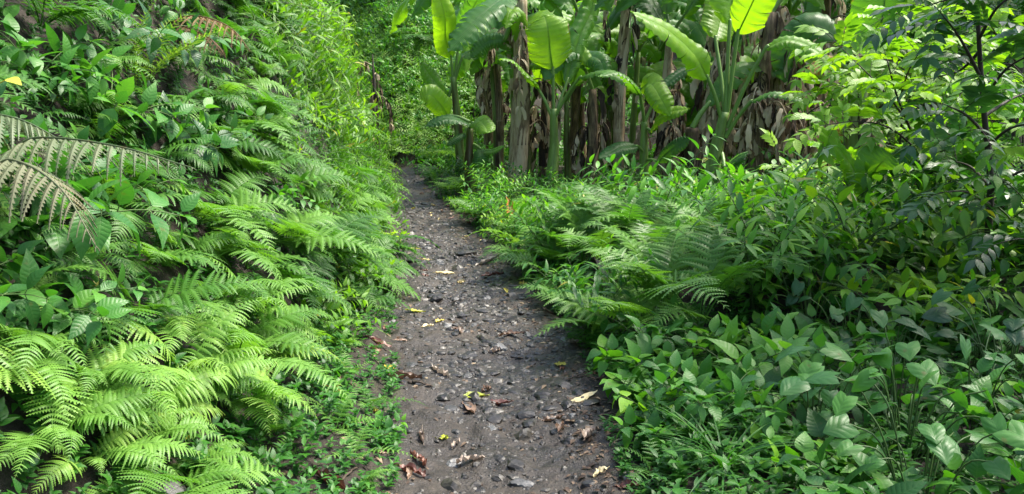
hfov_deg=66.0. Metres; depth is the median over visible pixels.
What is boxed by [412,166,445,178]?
fern
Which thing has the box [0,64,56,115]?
fern
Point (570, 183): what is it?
fern
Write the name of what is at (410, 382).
twig
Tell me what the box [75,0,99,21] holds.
fern
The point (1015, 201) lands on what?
leafy bush
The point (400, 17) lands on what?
banana plant
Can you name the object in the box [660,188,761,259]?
fern
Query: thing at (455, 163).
narrow leaf herb
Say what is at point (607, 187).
fern
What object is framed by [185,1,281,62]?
fern
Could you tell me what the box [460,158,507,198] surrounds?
narrow leaf herb
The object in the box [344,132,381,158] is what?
fern
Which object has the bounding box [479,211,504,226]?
lime herb
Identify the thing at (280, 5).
fern
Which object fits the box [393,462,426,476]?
fallen leaf
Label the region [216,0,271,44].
fern
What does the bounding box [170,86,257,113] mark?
fern
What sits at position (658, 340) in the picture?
veined herb
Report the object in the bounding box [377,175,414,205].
fern
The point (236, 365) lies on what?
fern
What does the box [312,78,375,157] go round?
hanging bamboo
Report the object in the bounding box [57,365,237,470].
fern
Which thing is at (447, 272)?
fallen leaf
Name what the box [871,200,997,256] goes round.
broadleaf herb
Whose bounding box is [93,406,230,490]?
fern
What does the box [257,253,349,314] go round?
fern
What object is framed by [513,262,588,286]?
fern
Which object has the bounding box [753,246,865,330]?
heart leaf vine
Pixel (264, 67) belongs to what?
fern
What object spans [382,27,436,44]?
tree fern
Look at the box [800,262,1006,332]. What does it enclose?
broadleaf herb
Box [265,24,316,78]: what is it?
fern
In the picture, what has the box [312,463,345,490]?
fallen leaf
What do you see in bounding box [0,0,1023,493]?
ground
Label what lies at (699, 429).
grass tuft
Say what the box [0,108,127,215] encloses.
veined herb
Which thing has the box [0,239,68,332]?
broadleaf herb
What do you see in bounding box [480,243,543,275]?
fern
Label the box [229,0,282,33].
fern
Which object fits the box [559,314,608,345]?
fern
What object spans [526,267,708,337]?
fern
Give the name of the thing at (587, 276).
fern
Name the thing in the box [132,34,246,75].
fern
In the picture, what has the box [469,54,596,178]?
banana plant
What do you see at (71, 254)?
fern
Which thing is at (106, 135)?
fern
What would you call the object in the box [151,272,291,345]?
fern
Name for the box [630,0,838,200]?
banana plant
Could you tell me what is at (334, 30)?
hanging bamboo
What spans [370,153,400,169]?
fern
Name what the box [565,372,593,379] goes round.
twig
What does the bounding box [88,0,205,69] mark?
veined herb
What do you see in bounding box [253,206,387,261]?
fern
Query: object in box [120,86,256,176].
veined herb
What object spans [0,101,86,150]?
fern
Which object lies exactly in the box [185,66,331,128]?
fern
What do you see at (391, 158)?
hanging bamboo
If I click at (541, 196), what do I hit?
narrow leaf herb
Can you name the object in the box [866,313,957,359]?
round leaf herb
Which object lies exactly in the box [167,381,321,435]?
fern
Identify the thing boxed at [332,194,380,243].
fern
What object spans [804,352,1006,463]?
heart leaf vine
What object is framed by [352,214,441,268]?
fern
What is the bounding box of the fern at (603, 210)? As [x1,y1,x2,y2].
[525,181,677,237]
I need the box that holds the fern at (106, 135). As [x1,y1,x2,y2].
[41,99,148,146]
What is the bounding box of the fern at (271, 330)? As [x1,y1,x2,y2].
[190,304,343,362]
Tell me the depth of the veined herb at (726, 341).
4.06 m
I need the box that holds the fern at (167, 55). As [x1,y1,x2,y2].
[124,3,241,91]
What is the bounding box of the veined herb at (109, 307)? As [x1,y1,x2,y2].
[0,230,151,346]
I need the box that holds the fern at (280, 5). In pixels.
[263,0,295,23]
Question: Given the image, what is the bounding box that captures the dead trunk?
[356,54,393,163]
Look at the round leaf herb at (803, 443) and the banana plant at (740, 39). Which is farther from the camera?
the banana plant at (740, 39)
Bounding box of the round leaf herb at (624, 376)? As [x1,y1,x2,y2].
[599,349,680,402]
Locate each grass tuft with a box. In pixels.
[645,401,758,464]
[659,406,817,493]
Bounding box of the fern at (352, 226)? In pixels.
[301,210,403,295]
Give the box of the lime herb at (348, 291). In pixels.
[295,273,369,311]
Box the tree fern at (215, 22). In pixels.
[171,15,251,57]
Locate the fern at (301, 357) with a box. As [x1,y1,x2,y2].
[283,340,334,365]
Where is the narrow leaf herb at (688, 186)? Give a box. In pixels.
[632,162,708,210]
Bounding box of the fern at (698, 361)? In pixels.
[650,343,701,363]
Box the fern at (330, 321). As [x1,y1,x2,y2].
[318,318,388,346]
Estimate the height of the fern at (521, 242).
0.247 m
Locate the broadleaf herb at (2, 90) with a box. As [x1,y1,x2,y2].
[0,81,23,116]
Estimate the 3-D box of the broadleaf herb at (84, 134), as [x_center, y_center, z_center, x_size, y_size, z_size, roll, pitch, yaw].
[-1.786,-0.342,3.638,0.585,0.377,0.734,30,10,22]
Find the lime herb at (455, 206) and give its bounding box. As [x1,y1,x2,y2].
[450,193,486,213]
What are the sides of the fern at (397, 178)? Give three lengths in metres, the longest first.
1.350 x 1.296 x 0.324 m
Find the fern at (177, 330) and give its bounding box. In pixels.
[155,303,257,357]
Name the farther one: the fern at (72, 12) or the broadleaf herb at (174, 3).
the broadleaf herb at (174, 3)
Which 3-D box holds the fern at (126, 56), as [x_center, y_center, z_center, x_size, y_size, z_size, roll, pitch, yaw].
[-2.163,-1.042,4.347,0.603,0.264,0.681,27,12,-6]
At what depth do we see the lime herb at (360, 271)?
5.83 m
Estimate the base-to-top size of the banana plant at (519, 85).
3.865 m
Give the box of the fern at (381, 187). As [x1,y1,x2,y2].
[360,174,402,204]
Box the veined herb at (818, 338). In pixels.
[715,302,881,389]
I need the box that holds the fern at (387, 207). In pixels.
[364,196,406,222]
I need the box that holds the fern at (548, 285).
[516,271,585,301]
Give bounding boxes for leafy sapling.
[864,101,1020,271]
[929,31,1023,230]
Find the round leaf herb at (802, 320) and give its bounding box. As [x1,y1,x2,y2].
[743,303,846,344]
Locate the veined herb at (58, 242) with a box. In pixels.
[0,112,200,259]
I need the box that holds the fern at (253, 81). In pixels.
[219,62,295,105]
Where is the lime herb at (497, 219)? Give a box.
[481,212,522,230]
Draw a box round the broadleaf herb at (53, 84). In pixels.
[0,51,119,109]
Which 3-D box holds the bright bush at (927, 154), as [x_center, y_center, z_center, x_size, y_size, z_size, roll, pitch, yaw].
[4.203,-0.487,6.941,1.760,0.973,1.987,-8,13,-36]
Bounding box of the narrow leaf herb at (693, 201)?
[673,187,705,214]
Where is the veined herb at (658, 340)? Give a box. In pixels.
[584,293,694,359]
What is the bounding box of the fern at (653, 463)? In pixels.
[612,428,671,489]
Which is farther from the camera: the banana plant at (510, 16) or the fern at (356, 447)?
the banana plant at (510, 16)
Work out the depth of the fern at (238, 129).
4.99 m
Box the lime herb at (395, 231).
[371,227,409,242]
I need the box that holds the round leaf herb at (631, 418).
[612,403,685,452]
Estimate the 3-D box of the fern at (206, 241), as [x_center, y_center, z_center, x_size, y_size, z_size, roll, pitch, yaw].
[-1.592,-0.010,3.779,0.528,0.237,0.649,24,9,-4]
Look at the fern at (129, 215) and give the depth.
3.46 m
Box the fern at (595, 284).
[516,248,659,335]
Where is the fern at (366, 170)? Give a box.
[332,150,394,187]
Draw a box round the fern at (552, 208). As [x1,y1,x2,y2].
[528,194,612,254]
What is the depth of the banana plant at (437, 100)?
11.51 m
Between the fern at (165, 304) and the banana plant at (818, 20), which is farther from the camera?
the banana plant at (818, 20)
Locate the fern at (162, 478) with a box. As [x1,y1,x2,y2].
[81,456,286,493]
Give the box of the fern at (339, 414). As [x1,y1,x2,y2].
[302,385,382,453]
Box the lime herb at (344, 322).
[296,297,382,345]
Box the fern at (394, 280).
[317,242,420,300]
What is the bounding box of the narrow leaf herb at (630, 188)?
[575,125,725,241]
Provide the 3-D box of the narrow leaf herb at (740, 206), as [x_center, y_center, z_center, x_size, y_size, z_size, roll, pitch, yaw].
[1.696,-0.241,5.319,1.167,1.103,1.245,11,15,44]
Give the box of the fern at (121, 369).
[25,339,179,431]
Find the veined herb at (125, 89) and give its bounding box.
[52,29,217,142]
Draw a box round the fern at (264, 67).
[248,50,289,77]
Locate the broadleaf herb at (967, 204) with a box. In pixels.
[866,194,1005,238]
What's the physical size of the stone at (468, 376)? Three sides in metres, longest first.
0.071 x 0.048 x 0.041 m
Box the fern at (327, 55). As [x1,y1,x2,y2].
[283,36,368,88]
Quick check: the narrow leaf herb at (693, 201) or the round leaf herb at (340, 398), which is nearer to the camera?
the round leaf herb at (340, 398)
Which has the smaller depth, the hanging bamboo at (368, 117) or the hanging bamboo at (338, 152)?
the hanging bamboo at (338, 152)
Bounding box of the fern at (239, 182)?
[171,170,278,231]
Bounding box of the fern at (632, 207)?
[575,184,664,240]
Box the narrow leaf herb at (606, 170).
[581,159,631,187]
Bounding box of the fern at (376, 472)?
[354,466,398,493]
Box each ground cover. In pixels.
[153,103,405,493]
[606,307,1023,493]
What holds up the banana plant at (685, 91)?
on the ground at (14, 426)
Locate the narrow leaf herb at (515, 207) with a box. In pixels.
[496,193,579,245]
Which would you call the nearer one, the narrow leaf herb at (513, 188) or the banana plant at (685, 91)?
the narrow leaf herb at (513, 188)
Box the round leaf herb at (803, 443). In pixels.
[776,431,956,493]
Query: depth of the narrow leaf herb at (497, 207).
8.31 m
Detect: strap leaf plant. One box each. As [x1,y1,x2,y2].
[718,207,900,283]
[861,217,1023,318]
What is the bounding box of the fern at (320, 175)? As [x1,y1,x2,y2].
[268,156,360,212]
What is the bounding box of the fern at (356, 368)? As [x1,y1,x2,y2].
[321,348,372,377]
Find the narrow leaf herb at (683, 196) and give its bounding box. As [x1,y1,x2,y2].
[654,183,726,208]
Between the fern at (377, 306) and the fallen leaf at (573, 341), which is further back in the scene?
the fern at (377, 306)
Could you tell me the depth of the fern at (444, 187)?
12.44 m
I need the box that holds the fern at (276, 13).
[259,0,330,35]
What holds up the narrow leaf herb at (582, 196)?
on the ground at (14, 426)
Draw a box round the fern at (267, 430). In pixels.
[258,366,304,438]
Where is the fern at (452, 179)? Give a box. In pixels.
[436,174,479,183]
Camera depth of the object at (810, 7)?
12.28 m
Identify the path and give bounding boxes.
[376,156,633,493]
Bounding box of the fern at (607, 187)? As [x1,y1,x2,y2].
[505,181,627,249]
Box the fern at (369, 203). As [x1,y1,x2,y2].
[360,200,394,215]
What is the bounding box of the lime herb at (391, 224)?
[356,202,409,233]
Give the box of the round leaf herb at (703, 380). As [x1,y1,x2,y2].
[664,359,764,419]
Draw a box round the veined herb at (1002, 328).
[964,284,1023,352]
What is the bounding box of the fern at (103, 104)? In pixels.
[61,91,200,120]
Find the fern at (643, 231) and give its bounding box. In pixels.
[593,209,721,257]
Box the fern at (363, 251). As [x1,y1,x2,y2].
[330,228,383,266]
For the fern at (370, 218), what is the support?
on the ground at (14, 426)
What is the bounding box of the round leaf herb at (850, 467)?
[812,429,896,483]
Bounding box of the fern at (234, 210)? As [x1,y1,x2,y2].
[156,178,305,253]
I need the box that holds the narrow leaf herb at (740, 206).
[656,133,868,289]
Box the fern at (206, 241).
[133,220,251,269]
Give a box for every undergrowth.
[0,0,366,493]
[325,0,1022,171]
[425,166,1023,493]
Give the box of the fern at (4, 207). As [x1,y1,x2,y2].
[0,184,41,223]
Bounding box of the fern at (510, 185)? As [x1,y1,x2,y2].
[483,180,531,190]
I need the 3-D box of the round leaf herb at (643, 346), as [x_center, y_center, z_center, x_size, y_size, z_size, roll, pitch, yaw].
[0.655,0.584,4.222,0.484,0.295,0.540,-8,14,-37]
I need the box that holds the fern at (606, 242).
[553,225,649,269]
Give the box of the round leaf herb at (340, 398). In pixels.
[324,388,356,407]
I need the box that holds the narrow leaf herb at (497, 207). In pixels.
[479,189,538,238]
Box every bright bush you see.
[285,78,376,137]
[293,0,349,23]
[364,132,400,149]
[726,153,1014,273]
[753,159,843,194]
[759,156,948,234]
[854,228,1023,335]
[873,173,1023,278]
[876,137,984,221]
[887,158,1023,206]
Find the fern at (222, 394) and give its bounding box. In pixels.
[150,376,274,414]
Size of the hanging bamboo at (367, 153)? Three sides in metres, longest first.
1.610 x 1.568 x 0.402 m
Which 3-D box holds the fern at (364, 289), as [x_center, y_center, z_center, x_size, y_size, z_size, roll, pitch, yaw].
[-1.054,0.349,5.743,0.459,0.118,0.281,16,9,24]
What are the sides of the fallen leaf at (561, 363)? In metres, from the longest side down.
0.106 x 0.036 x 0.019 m
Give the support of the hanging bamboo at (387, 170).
on the ground at (14, 426)
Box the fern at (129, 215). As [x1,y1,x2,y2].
[39,165,224,242]
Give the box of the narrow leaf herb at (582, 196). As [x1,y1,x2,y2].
[551,188,618,201]
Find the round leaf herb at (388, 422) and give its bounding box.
[368,410,407,439]
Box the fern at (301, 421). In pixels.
[258,402,305,434]
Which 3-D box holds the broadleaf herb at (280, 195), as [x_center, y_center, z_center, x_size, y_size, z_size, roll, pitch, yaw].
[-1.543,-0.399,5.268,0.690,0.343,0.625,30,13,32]
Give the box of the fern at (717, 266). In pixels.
[578,216,822,327]
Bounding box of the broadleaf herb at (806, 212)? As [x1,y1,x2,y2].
[776,183,886,228]
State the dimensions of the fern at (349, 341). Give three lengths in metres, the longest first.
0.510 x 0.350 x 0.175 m
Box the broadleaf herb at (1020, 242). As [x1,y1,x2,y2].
[915,175,1022,266]
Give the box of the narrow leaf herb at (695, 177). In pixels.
[666,158,727,198]
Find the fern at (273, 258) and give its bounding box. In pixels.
[195,212,326,283]
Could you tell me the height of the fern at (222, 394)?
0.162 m
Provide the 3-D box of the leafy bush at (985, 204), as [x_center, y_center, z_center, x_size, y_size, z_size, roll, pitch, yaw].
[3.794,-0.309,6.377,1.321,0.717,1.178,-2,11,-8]
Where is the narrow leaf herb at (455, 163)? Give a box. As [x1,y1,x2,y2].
[444,149,473,175]
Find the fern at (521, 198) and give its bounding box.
[487,195,546,205]
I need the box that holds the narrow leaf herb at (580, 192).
[552,176,600,205]
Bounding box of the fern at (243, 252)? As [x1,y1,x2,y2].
[148,216,284,284]
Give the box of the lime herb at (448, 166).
[439,165,455,175]
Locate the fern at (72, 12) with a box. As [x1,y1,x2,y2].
[9,0,147,35]
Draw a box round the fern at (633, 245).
[587,223,703,282]
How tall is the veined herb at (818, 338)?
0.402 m
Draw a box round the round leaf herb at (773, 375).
[685,353,791,417]
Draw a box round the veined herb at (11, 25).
[0,0,120,105]
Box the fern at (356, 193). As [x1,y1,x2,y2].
[328,180,381,209]
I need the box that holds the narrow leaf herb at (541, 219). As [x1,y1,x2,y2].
[496,180,591,257]
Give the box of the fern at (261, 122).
[218,112,310,165]
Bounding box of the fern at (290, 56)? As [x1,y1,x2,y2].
[233,35,315,71]
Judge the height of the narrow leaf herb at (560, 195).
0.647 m
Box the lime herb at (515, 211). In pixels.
[492,201,542,222]
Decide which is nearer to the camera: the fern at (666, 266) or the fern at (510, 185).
the fern at (666, 266)
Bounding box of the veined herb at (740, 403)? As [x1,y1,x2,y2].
[652,349,791,439]
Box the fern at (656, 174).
[634,166,662,187]
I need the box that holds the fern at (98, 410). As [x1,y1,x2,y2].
[0,385,170,479]
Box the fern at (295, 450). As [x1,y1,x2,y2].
[242,427,316,465]
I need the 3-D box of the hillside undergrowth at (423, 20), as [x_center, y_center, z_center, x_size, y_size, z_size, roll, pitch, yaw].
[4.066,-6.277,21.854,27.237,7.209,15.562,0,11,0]
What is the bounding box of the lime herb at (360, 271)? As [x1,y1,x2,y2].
[328,253,394,289]
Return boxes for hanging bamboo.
[227,0,354,120]
[245,103,363,227]
[251,0,382,138]
[252,0,336,98]
[256,0,359,93]
[281,0,351,104]
[282,0,364,167]
[283,0,357,102]
[288,54,389,162]
[289,120,380,218]
[291,0,363,91]
[293,71,350,146]
[296,1,345,65]
[301,7,371,100]
[305,46,370,132]
[308,3,351,52]
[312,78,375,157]
[322,131,408,231]
[325,101,401,214]
[334,61,382,137]
[338,111,392,180]
[352,130,387,167]
[353,96,392,149]
[359,139,403,192]
[365,134,403,174]
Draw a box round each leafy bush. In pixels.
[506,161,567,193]
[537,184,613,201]
[684,173,959,300]
[716,152,951,253]
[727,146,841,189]
[758,145,815,188]
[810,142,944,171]
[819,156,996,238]
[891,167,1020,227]
[910,155,1023,246]
[911,158,1023,268]
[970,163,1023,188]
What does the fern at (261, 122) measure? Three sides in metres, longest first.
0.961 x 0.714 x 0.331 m
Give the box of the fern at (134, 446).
[28,412,211,492]
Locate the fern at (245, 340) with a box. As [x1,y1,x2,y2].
[164,302,350,403]
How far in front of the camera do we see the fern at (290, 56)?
6.88 m
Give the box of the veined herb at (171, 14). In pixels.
[159,0,248,62]
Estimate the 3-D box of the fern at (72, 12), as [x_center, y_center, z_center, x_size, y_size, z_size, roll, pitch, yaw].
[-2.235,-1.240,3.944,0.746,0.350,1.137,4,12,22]
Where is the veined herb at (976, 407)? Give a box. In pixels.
[914,352,1023,480]
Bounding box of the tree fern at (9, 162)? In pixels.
[0,114,196,251]
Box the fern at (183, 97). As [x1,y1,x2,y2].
[128,87,210,117]
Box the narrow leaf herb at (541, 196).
[530,180,586,214]
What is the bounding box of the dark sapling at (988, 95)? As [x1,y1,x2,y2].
[861,0,1023,278]
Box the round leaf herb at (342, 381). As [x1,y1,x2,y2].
[321,358,357,388]
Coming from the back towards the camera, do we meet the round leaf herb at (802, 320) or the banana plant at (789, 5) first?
the banana plant at (789, 5)
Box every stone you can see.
[148,478,186,493]
[405,362,417,366]
[434,260,444,265]
[444,405,459,410]
[446,458,460,467]
[451,429,460,434]
[462,374,471,378]
[474,371,487,377]
[488,425,496,430]
[490,343,507,350]
[507,478,535,486]
[525,342,534,347]
[527,336,540,339]
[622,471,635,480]
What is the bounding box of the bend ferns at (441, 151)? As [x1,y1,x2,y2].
[339,0,510,162]
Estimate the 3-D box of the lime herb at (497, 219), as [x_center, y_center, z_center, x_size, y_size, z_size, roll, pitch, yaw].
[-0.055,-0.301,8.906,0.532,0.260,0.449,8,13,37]
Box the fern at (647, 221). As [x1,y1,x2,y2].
[567,194,698,239]
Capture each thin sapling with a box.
[744,128,880,209]
[769,104,901,182]
[780,98,936,187]
[954,220,1023,316]
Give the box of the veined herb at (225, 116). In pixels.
[195,71,273,133]
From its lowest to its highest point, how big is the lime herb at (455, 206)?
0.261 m
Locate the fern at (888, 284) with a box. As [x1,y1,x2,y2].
[822,271,975,303]
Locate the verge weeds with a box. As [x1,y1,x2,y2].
[415,169,931,493]
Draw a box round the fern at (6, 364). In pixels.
[0,335,195,452]
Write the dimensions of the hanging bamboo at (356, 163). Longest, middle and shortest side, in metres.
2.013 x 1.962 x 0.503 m
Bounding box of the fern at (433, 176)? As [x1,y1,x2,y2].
[424,152,455,181]
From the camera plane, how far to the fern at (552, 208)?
6.99 m
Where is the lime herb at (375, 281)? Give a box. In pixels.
[346,253,403,285]
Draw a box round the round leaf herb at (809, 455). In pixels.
[746,422,825,488]
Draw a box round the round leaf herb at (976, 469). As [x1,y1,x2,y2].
[935,444,1023,493]
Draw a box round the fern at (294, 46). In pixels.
[260,22,317,56]
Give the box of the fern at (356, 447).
[318,418,416,463]
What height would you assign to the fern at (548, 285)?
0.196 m
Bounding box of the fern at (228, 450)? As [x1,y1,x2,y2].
[162,439,265,493]
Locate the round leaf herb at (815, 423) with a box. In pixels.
[755,399,860,458]
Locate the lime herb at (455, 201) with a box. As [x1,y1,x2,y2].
[443,195,472,209]
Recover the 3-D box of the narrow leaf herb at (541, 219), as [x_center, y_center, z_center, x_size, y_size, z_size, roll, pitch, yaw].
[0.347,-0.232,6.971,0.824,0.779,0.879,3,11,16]
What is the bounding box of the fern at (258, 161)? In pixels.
[176,113,329,182]
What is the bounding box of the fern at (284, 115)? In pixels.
[249,100,299,129]
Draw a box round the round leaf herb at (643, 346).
[586,326,685,382]
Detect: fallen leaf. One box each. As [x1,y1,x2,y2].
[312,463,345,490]
[363,335,391,346]
[382,370,421,378]
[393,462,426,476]
[405,308,425,311]
[406,466,411,479]
[410,449,427,467]
[419,424,424,443]
[431,364,451,377]
[435,271,453,273]
[451,438,459,447]
[452,454,484,463]
[458,325,463,333]
[462,401,475,413]
[464,391,489,397]
[475,254,498,265]
[481,271,503,276]
[481,384,491,392]
[488,346,500,351]
[490,399,513,403]
[495,330,525,336]
[506,197,513,213]
[537,414,564,421]
[554,361,565,364]
[555,421,563,431]
[568,338,578,342]
[571,389,597,402]
[581,425,598,440]
[593,466,607,476]
[594,257,608,287]
[613,478,639,488]
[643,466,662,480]
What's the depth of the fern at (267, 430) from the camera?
3.20 m
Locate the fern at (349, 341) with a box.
[309,327,362,351]
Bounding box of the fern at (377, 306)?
[355,294,392,311]
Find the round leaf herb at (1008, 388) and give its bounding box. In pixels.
[992,374,1023,414]
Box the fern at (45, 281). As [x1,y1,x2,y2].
[0,264,117,308]
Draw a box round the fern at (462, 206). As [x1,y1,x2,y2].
[447,198,500,217]
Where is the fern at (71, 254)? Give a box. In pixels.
[15,223,144,279]
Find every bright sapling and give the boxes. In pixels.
[779,30,962,167]
[783,12,1023,184]
[822,0,1023,172]
[910,5,1023,163]
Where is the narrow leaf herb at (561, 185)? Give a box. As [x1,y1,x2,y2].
[542,167,583,192]
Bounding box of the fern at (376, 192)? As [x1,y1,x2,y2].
[332,156,397,207]
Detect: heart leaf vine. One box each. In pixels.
[745,341,891,437]
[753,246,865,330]
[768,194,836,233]
[798,290,911,352]
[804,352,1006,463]
[813,332,963,424]
[823,369,1023,493]
[839,292,963,379]
[886,324,1023,432]
[921,278,1023,383]
[931,286,1021,371]
[964,260,1021,325]
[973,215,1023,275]
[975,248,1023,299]
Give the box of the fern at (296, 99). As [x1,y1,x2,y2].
[276,95,316,113]
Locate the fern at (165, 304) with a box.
[42,251,267,363]
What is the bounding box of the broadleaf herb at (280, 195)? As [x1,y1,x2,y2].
[239,150,326,211]
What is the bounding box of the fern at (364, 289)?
[350,282,383,303]
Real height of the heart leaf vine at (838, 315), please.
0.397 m
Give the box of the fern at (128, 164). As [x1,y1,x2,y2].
[49,130,192,216]
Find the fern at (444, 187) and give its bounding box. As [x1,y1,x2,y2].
[425,181,459,193]
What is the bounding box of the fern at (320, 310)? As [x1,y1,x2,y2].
[249,282,338,345]
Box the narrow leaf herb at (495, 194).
[458,168,511,220]
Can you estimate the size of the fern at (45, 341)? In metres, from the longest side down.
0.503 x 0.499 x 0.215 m
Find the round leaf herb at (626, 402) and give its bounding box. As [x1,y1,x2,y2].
[611,380,685,422]
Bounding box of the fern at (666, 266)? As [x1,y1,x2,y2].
[576,223,773,316]
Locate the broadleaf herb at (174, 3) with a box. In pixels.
[127,0,184,9]
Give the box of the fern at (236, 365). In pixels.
[102,299,287,408]
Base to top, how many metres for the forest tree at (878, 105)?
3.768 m
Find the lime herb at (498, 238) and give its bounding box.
[480,224,525,246]
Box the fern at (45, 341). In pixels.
[0,324,112,419]
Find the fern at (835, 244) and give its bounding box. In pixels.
[833,230,913,270]
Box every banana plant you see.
[390,0,540,167]
[411,0,575,177]
[420,0,487,176]
[420,84,503,199]
[447,0,613,192]
[448,18,512,150]
[452,8,536,173]
[469,7,591,192]
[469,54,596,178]
[486,43,550,181]
[487,0,651,161]
[489,1,710,147]
[499,0,642,190]
[509,32,617,183]
[540,52,610,185]
[563,0,587,178]
[580,65,653,172]
[591,0,702,178]
[594,0,824,168]
[597,41,661,162]
[598,65,698,192]
[600,8,695,169]
[602,0,640,188]
[603,0,765,186]
[610,73,737,162]
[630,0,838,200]
[645,51,758,173]
[651,0,805,159]
[660,0,813,194]
[660,79,701,164]
[670,61,811,185]
[685,31,838,88]
[695,52,823,171]
[699,0,801,21]
[737,42,844,74]
[741,1,835,176]
[771,0,950,184]
[792,91,844,155]
[803,0,955,20]
[806,0,862,155]
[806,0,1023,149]
[811,122,903,255]
[830,76,935,121]
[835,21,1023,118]
[837,42,921,87]
[955,6,988,127]
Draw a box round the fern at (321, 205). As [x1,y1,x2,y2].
[296,182,337,219]
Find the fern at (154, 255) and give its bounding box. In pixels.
[117,238,226,287]
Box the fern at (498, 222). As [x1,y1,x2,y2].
[485,220,545,236]
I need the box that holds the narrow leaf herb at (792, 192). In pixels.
[703,165,830,235]
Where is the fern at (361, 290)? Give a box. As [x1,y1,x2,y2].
[329,284,410,309]
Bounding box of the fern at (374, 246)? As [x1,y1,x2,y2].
[336,241,394,258]
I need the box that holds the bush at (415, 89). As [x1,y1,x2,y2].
[323,0,489,164]
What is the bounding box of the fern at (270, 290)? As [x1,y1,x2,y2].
[200,255,326,349]
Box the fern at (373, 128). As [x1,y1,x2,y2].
[351,110,394,146]
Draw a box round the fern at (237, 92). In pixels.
[214,81,262,119]
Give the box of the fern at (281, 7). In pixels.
[255,0,305,23]
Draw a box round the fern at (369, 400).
[346,376,427,408]
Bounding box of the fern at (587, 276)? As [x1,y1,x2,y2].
[545,234,636,312]
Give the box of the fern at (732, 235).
[665,224,796,265]
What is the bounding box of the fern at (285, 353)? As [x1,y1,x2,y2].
[245,327,344,376]
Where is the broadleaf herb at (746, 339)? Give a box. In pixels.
[684,313,776,356]
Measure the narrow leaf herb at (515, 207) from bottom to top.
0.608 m
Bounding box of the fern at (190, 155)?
[89,124,228,194]
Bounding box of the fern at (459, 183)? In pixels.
[439,177,488,193]
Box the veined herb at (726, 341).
[682,313,818,391]
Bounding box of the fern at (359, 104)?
[342,94,378,122]
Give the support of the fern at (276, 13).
on the ground at (14, 426)
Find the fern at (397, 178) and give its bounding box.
[363,156,410,189]
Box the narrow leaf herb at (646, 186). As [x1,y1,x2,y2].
[581,160,688,211]
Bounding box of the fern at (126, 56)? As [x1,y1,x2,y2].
[42,35,158,86]
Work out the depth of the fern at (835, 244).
5.72 m
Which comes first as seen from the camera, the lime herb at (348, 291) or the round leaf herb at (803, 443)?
the round leaf herb at (803, 443)
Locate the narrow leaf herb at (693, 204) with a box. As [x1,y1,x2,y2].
[675,184,731,219]
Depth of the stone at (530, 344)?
5.05 m
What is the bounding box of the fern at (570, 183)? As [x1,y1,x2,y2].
[542,180,595,189]
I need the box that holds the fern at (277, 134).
[233,108,331,160]
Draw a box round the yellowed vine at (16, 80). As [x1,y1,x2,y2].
[0,77,21,122]
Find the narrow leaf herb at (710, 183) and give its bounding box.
[691,162,789,221]
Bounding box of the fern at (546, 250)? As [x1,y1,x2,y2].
[484,234,587,269]
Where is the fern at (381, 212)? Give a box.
[362,206,389,231]
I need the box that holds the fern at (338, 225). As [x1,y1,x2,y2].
[248,207,347,276]
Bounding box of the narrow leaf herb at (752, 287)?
[664,155,880,313]
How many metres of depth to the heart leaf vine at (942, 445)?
2.85 m
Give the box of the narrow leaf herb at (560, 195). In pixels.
[522,169,580,208]
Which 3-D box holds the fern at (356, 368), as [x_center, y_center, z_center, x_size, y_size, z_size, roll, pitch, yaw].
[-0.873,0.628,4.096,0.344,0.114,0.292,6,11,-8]
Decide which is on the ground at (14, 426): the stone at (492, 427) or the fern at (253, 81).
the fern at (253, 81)
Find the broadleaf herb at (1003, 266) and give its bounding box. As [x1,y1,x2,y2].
[851,204,1020,283]
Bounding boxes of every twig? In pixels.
[335,466,358,487]
[407,380,432,386]
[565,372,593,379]
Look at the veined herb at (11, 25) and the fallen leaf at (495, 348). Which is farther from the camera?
the fallen leaf at (495, 348)
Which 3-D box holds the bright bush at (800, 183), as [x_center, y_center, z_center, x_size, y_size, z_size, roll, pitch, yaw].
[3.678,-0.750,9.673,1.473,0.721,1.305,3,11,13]
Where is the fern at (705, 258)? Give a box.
[648,248,744,271]
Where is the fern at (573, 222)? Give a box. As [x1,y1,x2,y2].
[504,187,646,269]
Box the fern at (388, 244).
[353,236,412,274]
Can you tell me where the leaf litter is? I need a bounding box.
[272,178,698,493]
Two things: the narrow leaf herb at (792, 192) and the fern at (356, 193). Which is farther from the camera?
the fern at (356, 193)
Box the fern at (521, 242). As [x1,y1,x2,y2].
[463,225,561,250]
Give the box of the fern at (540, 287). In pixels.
[514,282,600,320]
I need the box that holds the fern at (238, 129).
[161,122,292,169]
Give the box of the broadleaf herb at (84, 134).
[58,122,201,211]
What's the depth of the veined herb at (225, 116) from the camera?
5.33 m
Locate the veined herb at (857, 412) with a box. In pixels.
[772,356,897,425]
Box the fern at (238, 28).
[192,0,290,77]
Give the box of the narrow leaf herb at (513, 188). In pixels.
[495,169,530,198]
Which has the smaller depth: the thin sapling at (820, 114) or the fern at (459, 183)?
the thin sapling at (820, 114)
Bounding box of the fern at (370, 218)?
[346,206,401,235]
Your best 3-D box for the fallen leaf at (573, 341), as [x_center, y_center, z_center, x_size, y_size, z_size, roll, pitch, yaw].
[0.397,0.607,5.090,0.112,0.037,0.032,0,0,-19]

